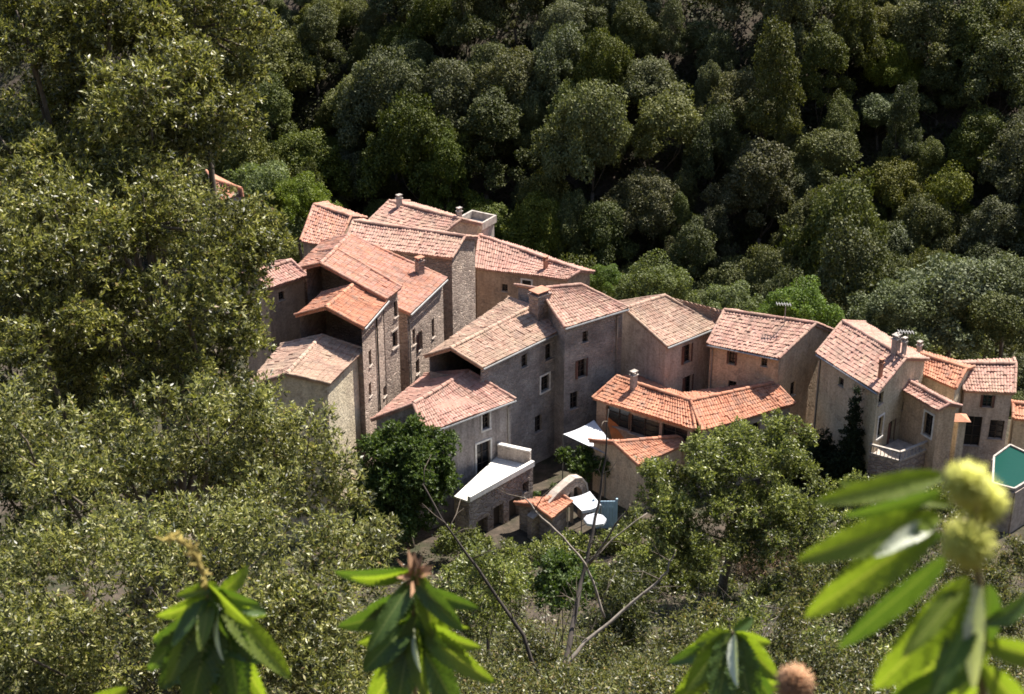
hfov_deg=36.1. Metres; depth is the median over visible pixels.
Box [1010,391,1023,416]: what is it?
forest tree
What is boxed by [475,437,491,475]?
door
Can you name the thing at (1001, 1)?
forest tree
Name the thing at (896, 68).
forest tree
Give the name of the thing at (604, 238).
forest tree
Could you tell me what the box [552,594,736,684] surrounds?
hillside shrub
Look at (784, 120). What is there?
forest tree
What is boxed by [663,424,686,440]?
window
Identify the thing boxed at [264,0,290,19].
forest tree
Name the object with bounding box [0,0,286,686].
holm oak
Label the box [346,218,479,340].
house
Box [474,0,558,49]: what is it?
forest tree
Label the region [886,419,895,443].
window
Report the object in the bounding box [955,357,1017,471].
house
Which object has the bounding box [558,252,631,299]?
forest tree
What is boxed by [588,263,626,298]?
forest tree
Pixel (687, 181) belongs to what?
forest tree
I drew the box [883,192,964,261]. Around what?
forest tree
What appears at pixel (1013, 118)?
forest tree
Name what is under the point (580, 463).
shrub
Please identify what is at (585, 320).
house
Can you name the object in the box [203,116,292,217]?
forest tree
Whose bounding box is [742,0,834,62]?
forest tree
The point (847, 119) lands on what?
forest tree
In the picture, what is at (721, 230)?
forest tree
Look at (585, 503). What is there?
awning
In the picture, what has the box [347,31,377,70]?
forest tree
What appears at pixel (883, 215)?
forest tree
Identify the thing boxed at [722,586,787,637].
bare twigs
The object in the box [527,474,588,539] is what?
ruined arch wall
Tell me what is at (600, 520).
parasol
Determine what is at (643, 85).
forest tree
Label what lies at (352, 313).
house
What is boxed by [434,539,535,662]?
hillside shrub
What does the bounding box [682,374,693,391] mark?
window
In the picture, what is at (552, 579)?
garden shrub
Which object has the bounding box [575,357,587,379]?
window
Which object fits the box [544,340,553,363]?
window
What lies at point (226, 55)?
forest tree
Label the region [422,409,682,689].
dead tree
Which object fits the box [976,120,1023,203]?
forest tree
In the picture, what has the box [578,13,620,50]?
forest tree
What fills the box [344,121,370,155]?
forest tree
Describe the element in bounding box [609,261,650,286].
forest tree
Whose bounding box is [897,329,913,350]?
tv aerial
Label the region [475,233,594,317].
house
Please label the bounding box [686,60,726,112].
forest tree
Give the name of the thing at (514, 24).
forest tree
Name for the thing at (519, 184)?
forest tree
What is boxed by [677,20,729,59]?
forest tree
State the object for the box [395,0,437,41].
forest tree
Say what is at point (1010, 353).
forest tree
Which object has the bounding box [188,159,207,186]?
forest tree
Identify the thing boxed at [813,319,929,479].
house
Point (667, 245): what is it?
forest tree
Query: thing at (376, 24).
forest tree
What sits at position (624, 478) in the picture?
house
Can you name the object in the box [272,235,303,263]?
forest tree
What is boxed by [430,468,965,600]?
garden shrub
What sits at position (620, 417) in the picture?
window
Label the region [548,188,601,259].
forest tree
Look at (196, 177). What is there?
forest tree
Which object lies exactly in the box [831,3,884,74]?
forest tree
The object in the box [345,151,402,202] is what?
forest tree
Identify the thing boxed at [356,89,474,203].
forest tree
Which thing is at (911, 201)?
forest tree
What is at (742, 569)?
hillside shrub
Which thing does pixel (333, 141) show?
forest tree
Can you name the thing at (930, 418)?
window
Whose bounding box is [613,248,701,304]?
forest tree
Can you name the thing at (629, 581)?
hillside shrub
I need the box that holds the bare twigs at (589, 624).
[536,586,633,660]
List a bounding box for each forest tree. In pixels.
[159,243,195,313]
[164,167,208,199]
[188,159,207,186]
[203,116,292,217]
[205,159,320,260]
[209,41,230,59]
[213,97,247,123]
[224,0,289,48]
[227,30,264,60]
[230,29,327,108]
[246,71,316,158]
[249,216,291,260]
[252,126,362,197]
[260,109,288,140]
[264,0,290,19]
[265,170,343,260]
[271,25,340,57]
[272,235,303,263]
[277,9,299,32]
[287,0,312,23]
[289,159,322,248]
[291,0,361,28]
[296,0,354,99]
[312,103,348,137]
[321,57,405,128]
[322,135,348,159]
[325,147,362,201]
[330,197,348,209]
[332,43,444,180]
[338,0,373,32]
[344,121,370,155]
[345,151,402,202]
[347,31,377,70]
[352,6,386,43]
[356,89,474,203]
[360,198,388,219]
[367,0,414,26]
[371,19,412,54]
[390,31,445,80]
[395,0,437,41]
[400,0,474,58]
[418,128,484,214]
[419,58,486,134]
[434,0,490,54]
[435,0,515,61]
[453,37,519,90]
[454,84,543,209]
[463,198,510,239]
[465,45,557,147]
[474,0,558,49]
[475,0,515,38]
[500,190,576,261]
[501,91,554,150]
[507,175,532,213]
[514,167,576,230]
[524,20,602,104]
[526,0,587,48]
[527,160,555,191]
[529,78,633,205]
[533,0,552,16]
[547,78,599,138]
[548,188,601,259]
[556,0,625,25]
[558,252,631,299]
[568,26,636,103]
[572,200,638,268]
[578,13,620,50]
[585,130,644,169]
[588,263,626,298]
[592,41,624,82]
[599,0,666,58]
[600,52,690,122]
[600,166,689,250]
[602,0,662,36]
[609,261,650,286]
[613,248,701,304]
[627,80,714,180]
[646,14,673,40]
[654,0,687,69]
[656,190,694,242]
[657,235,692,268]
[663,169,699,221]
[668,213,730,294]
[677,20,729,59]
[677,289,715,305]
[681,102,751,204]
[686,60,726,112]
[688,204,739,268]
[688,215,730,246]
[691,254,768,297]
[692,0,729,24]
[693,24,739,83]
[694,64,778,127]
[699,135,804,256]
[700,279,764,311]
[710,0,823,57]
[731,14,806,159]
[731,242,808,301]
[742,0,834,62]
[751,274,845,327]
[756,169,824,218]
[759,269,789,300]
[763,126,815,155]
[769,183,850,266]
[770,79,791,111]
[773,263,805,297]
[775,161,892,300]
[781,0,842,26]
[781,126,862,184]
[787,214,890,335]
[788,23,856,128]
[816,94,860,174]
[819,0,888,92]
[825,175,862,217]
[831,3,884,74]
[845,250,916,317]
[845,278,945,351]
[848,220,931,289]
[851,155,934,221]
[853,92,926,149]
[857,1,907,47]
[859,38,925,99]
[869,0,901,18]
[874,203,890,229]
[874,251,1018,359]
[877,79,924,171]
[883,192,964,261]
[884,0,977,84]
[895,184,929,220]
[899,244,945,275]
[904,136,957,192]
[909,59,970,127]
[912,318,1009,418]
[916,159,976,223]
[931,287,1023,359]
[936,334,1022,361]
[941,0,1011,70]
[943,102,1005,187]
[951,26,1023,117]
[953,194,1023,262]
[955,240,1013,286]
[960,347,982,359]
[964,248,1023,358]
[971,0,1023,67]
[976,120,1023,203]
[981,106,1023,163]
[994,354,1020,415]
[996,331,1023,395]
[998,0,1023,13]
[1008,201,1023,248]
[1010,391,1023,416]
[1013,352,1023,396]
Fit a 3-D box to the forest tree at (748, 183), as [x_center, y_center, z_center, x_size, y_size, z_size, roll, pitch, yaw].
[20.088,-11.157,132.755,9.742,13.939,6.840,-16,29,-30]
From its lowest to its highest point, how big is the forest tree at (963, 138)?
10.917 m
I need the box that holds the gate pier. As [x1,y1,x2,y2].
[946,413,970,481]
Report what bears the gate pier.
on the terrain at (546, 472)
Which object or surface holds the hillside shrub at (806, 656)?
on the terrain at (546, 472)
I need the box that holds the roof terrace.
[462,210,496,237]
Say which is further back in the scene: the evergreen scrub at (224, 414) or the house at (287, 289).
the house at (287, 289)
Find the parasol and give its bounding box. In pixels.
[584,513,605,539]
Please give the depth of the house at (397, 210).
102.36 m
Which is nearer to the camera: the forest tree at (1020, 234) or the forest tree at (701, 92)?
the forest tree at (1020, 234)
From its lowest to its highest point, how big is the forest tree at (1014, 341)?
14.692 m
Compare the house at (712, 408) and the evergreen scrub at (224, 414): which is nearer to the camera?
the evergreen scrub at (224, 414)
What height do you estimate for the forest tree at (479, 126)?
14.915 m
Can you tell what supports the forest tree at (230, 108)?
on the terrain at (546, 472)
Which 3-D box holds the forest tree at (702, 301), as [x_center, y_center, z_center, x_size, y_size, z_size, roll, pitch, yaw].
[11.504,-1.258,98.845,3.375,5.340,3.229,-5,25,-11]
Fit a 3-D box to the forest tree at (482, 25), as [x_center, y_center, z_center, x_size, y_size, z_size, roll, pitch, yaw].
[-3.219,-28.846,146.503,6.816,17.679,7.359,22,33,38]
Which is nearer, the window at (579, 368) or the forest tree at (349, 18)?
the window at (579, 368)
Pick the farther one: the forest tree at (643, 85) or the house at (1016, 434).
the forest tree at (643, 85)
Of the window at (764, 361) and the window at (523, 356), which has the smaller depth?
the window at (523, 356)
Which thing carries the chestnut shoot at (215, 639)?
on the terrain at (546, 472)
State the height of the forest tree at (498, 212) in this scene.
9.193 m
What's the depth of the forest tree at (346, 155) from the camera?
143.45 m
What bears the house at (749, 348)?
on the terrain at (546, 472)
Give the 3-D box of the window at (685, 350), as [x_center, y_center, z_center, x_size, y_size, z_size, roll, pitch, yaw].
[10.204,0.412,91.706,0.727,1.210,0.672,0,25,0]
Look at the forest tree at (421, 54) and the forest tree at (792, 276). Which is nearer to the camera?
the forest tree at (792, 276)
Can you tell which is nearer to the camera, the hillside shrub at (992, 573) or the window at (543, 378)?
the hillside shrub at (992, 573)
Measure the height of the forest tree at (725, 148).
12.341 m
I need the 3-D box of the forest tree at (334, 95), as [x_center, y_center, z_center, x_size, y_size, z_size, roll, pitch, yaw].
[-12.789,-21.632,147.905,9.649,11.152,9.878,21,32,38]
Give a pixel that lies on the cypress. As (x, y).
(851, 442)
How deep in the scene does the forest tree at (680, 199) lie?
130.97 m
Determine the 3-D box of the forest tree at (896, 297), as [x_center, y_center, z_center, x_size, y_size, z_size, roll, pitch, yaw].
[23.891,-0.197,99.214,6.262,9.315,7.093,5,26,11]
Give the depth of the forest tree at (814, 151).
132.61 m
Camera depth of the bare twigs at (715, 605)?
41.99 m
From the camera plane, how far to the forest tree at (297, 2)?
155.07 m
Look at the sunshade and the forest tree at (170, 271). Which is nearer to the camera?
the sunshade
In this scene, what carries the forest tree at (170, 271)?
on the terrain at (546, 472)
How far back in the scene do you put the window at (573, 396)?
91.31 m
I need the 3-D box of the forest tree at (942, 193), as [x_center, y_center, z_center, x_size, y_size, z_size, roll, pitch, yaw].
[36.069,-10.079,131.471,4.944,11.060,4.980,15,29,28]
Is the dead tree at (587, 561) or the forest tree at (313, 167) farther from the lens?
the forest tree at (313, 167)
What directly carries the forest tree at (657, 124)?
on the terrain at (546, 472)
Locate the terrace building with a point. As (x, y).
(486, 503)
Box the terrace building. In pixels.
[454,442,534,539]
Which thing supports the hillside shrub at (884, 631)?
on the terrain at (546, 472)
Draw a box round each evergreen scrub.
[0,362,380,693]
[0,454,418,693]
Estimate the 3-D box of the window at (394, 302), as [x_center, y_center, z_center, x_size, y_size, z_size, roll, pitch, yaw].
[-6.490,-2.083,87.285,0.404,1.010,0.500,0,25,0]
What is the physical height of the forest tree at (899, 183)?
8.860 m
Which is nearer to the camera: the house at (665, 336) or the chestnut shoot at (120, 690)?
the chestnut shoot at (120, 690)
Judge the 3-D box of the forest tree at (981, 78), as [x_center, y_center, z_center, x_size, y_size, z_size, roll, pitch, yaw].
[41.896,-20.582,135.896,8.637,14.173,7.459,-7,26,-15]
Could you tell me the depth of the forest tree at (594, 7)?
143.90 m
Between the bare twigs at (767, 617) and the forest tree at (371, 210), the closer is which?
the bare twigs at (767, 617)
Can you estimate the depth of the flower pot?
86.60 m
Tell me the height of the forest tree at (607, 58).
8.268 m
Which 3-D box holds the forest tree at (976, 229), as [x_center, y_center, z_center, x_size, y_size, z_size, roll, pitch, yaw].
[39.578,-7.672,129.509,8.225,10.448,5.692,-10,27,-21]
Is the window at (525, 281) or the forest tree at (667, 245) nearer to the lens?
the window at (525, 281)
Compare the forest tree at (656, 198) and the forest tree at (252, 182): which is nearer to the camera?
the forest tree at (252, 182)
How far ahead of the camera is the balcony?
86.40 m
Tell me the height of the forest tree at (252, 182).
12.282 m
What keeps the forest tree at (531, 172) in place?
on the terrain at (546, 472)
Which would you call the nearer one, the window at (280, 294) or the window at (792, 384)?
the window at (280, 294)
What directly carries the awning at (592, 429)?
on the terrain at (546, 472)
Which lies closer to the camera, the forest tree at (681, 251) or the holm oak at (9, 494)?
the holm oak at (9, 494)
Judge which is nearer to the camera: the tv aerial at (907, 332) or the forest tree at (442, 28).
the tv aerial at (907, 332)
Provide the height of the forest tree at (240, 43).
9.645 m
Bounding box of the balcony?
[866,439,927,501]
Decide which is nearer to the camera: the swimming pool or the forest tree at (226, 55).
the swimming pool
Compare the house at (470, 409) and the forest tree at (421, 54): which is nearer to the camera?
the house at (470, 409)
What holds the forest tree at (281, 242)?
on the terrain at (546, 472)
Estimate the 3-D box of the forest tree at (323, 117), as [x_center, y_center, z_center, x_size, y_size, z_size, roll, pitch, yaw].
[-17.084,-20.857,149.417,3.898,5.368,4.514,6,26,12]
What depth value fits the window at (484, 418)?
85.12 m
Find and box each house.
[205,169,245,336]
[239,258,306,379]
[251,333,362,542]
[293,283,389,495]
[298,233,447,391]
[299,201,367,257]
[300,247,402,403]
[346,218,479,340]
[368,193,482,318]
[370,369,516,530]
[423,285,557,463]
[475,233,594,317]
[513,283,628,462]
[513,494,573,541]
[588,435,686,510]
[591,369,696,494]
[617,293,721,391]
[677,381,795,494]
[706,308,833,447]
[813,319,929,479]
[898,379,962,485]
[908,340,975,412]
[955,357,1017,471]
[1007,399,1023,449]
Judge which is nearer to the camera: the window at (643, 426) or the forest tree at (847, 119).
the window at (643, 426)
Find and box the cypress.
[830,384,868,490]
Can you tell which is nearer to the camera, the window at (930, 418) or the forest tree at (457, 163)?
the window at (930, 418)
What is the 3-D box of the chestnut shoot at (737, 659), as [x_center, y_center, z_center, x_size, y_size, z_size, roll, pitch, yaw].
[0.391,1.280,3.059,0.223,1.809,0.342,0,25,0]
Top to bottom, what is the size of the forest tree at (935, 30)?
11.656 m
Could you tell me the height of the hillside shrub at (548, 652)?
1.881 m
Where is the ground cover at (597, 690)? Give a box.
[3,538,1023,693]
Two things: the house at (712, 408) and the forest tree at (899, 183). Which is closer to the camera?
the house at (712, 408)
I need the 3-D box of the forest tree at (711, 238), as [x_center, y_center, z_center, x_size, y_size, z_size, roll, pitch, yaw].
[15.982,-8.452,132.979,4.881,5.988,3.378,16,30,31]
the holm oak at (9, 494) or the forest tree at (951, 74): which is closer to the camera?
the holm oak at (9, 494)
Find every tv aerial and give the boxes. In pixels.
[776,302,790,323]
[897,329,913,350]
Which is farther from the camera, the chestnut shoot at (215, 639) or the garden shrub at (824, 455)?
the garden shrub at (824, 455)
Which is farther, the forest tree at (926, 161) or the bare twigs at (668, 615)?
the forest tree at (926, 161)
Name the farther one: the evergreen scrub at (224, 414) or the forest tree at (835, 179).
the forest tree at (835, 179)
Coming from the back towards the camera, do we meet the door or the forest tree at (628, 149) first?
the forest tree at (628, 149)
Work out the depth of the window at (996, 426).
89.77 m
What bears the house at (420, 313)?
on the terrain at (546, 472)
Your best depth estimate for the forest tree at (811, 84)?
135.66 m
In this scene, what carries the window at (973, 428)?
in the house at (989, 386)
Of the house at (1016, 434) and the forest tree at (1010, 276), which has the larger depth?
the forest tree at (1010, 276)
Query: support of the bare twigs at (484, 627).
on the terrain at (546, 472)
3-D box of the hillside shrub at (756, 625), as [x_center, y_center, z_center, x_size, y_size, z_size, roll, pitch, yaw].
[5.395,7.780,39.473,1.831,2.555,3.643,8,26,16]
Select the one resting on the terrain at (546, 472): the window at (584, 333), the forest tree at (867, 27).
the forest tree at (867, 27)
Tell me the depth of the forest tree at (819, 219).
124.40 m
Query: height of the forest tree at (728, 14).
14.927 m
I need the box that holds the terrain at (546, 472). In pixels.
[0,0,1023,693]
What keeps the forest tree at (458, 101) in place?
on the terrain at (546, 472)
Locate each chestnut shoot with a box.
[96,686,127,693]
[147,530,290,693]
[333,549,497,693]
[667,617,817,693]
[793,458,1023,693]
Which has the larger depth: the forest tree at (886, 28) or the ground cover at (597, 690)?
the forest tree at (886, 28)
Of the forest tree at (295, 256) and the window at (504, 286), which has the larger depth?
the forest tree at (295, 256)
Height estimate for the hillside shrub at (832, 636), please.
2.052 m
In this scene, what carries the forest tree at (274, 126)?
on the terrain at (546, 472)
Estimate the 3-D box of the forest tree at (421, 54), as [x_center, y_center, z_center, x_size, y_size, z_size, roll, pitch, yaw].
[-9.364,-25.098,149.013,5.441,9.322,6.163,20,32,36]
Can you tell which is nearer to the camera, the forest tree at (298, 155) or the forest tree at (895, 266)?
the forest tree at (895, 266)
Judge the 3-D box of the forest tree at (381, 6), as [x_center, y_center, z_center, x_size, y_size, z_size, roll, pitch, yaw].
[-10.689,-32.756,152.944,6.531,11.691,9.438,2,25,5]
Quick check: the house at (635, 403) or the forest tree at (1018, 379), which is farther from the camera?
the forest tree at (1018, 379)
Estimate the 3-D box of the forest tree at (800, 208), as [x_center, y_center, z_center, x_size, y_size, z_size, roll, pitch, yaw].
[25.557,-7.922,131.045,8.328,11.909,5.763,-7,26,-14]
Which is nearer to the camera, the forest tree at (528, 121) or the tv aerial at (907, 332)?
the tv aerial at (907, 332)
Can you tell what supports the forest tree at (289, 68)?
on the terrain at (546, 472)
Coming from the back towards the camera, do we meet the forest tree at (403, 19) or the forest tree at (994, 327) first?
the forest tree at (403, 19)
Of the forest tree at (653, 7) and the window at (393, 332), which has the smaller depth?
the window at (393, 332)
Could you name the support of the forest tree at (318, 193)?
on the terrain at (546, 472)
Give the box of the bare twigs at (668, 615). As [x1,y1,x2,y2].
[599,578,743,657]
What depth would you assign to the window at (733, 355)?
90.70 m
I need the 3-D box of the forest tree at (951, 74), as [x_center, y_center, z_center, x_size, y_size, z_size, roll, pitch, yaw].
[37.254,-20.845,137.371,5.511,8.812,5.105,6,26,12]
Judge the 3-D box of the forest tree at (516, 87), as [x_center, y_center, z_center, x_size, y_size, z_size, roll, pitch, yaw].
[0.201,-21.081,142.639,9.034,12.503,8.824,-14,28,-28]
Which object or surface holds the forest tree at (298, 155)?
on the terrain at (546, 472)
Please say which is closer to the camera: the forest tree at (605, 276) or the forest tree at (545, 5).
the forest tree at (605, 276)
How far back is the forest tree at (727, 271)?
127.83 m
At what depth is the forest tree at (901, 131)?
132.70 m
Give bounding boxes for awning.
[562,420,607,497]
[567,491,601,530]
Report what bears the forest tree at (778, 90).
on the terrain at (546, 472)
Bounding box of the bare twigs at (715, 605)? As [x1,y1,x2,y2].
[663,580,749,651]
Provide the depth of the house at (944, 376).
88.75 m
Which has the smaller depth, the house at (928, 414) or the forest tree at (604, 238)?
the house at (928, 414)
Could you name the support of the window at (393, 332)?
in the house at (331, 268)
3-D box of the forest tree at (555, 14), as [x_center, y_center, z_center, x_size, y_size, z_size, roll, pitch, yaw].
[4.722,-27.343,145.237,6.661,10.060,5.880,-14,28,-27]
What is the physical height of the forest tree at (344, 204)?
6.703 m
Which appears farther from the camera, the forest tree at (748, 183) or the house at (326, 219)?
the forest tree at (748, 183)
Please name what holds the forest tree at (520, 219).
on the terrain at (546, 472)
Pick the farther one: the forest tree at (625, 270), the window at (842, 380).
the forest tree at (625, 270)
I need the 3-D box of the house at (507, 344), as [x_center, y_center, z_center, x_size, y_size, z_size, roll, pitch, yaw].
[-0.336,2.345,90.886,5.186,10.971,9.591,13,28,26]
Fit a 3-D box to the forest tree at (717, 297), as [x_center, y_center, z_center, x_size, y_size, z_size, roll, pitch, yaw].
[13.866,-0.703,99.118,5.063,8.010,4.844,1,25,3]
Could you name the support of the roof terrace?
on the house at (397, 210)
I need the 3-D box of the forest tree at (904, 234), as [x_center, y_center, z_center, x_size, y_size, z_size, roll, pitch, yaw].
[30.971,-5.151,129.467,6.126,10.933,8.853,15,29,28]
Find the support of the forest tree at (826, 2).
on the terrain at (546, 472)
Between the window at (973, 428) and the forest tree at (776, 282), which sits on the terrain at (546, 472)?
the forest tree at (776, 282)
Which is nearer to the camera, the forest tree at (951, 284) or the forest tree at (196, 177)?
the forest tree at (951, 284)
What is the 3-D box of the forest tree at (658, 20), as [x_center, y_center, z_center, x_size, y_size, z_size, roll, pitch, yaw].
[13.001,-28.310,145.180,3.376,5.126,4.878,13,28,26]
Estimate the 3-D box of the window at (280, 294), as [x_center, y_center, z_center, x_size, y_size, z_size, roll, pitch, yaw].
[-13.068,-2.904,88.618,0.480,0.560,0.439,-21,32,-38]
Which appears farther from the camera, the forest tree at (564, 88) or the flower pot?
the forest tree at (564, 88)
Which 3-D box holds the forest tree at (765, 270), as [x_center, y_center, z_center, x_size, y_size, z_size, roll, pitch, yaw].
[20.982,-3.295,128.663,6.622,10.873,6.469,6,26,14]
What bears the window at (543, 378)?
in the house at (507, 344)
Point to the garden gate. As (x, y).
(610, 519)
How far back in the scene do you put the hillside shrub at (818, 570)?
46.39 m
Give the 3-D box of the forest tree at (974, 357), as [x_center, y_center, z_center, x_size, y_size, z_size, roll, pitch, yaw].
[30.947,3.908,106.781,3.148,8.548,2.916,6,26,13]
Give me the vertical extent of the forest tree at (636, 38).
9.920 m
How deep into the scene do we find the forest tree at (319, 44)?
152.59 m
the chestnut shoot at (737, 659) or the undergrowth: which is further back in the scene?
the undergrowth
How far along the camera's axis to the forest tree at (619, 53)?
137.64 m
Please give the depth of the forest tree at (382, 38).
149.31 m
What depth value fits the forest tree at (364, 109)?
141.02 m
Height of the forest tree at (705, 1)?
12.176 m
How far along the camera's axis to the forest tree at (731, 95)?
135.91 m
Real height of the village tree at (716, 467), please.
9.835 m
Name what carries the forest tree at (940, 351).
on the terrain at (546, 472)
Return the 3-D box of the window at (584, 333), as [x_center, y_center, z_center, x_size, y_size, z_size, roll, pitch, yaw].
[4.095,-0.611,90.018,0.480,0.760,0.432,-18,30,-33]
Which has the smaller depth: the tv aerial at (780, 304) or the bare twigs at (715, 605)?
the bare twigs at (715, 605)
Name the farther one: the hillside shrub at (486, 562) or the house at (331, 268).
the house at (331, 268)
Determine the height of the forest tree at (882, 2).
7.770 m
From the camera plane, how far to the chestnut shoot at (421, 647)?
2.73 m
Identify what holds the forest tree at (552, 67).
on the terrain at (546, 472)
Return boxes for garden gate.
[592,498,617,528]
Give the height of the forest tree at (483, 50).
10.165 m
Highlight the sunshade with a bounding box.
[606,418,623,439]
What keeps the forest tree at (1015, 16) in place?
on the terrain at (546, 472)
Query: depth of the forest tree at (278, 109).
143.57 m
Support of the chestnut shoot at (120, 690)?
on the terrain at (546, 472)
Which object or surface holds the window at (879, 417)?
in the house at (879, 366)
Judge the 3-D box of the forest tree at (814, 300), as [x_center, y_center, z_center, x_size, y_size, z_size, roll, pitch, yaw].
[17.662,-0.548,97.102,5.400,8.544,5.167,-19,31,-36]
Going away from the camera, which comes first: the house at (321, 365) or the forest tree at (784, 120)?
the house at (321, 365)
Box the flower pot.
[533,490,540,498]
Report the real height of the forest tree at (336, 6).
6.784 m
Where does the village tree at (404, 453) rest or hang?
on the terrain at (546, 472)
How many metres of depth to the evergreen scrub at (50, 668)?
14.62 m
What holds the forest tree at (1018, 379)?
on the terrain at (546, 472)
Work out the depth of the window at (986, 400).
89.03 m
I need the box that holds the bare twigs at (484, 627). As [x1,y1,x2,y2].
[448,583,531,660]
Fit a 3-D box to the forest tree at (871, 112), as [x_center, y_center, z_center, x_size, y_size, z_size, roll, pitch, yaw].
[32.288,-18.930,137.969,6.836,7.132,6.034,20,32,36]
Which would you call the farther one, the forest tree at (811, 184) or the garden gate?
the forest tree at (811, 184)
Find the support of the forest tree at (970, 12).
on the terrain at (546, 472)
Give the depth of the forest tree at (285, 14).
154.87 m
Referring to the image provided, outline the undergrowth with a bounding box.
[0,0,1023,418]
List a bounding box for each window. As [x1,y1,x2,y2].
[278,291,285,301]
[391,327,399,350]
[394,302,398,319]
[416,330,422,352]
[481,412,491,432]
[501,284,507,292]
[521,278,532,285]
[521,354,528,369]
[534,415,542,434]
[539,371,550,394]
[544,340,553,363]
[569,391,578,411]
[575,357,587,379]
[582,331,588,344]
[605,406,630,432]
[627,414,658,436]
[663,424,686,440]
[681,343,692,364]
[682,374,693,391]
[726,351,736,365]
[729,380,736,385]
[760,358,767,367]
[790,382,795,396]
[837,378,843,388]
[875,412,884,440]
[878,392,883,406]
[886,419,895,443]
[921,409,934,439]
[963,416,981,447]
[980,395,995,408]
[987,420,1003,440]
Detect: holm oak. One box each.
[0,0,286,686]
[0,145,299,693]
[0,194,205,689]
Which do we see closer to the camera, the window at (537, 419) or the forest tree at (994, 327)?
the window at (537, 419)
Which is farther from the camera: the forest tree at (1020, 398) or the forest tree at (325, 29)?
the forest tree at (325, 29)
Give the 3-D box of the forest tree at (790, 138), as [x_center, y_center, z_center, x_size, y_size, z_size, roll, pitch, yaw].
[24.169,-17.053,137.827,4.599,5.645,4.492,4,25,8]
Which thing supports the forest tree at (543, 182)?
on the terrain at (546, 472)
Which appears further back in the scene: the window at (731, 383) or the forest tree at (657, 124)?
the forest tree at (657, 124)
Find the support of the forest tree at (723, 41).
on the terrain at (546, 472)
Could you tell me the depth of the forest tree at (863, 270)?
100.69 m
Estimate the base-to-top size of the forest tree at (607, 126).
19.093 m
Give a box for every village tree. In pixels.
[350,412,463,548]
[632,407,826,598]
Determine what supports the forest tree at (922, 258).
on the terrain at (546, 472)
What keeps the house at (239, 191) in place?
on the terrain at (546, 472)
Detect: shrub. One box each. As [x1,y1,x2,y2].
[321,618,1023,693]
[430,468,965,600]
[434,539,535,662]
[470,616,574,679]
[523,547,600,651]
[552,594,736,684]
[554,445,611,482]
[577,555,665,664]
[693,587,773,635]
[721,535,800,581]
[762,535,860,640]
[772,427,848,486]
[787,617,1023,677]
[834,550,933,652]
[912,511,1023,637]
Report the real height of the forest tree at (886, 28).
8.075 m
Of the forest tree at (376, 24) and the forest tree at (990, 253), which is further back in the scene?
the forest tree at (376, 24)
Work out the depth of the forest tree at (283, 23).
152.80 m
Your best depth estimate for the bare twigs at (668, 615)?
40.30 m
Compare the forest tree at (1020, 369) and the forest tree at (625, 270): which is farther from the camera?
the forest tree at (625, 270)
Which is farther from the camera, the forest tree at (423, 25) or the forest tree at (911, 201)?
the forest tree at (423, 25)
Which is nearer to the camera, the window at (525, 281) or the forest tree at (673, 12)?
the window at (525, 281)
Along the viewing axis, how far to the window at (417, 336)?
91.54 m
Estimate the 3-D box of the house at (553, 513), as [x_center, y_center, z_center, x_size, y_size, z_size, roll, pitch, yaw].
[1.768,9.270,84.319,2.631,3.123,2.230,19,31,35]
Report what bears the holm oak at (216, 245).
on the terrain at (546, 472)
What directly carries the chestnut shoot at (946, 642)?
on the terrain at (546, 472)
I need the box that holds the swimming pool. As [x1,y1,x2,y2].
[986,444,1023,532]
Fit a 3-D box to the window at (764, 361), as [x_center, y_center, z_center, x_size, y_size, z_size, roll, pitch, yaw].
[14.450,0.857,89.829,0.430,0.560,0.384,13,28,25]
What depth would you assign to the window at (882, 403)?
85.58 m
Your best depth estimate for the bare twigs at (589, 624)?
39.20 m

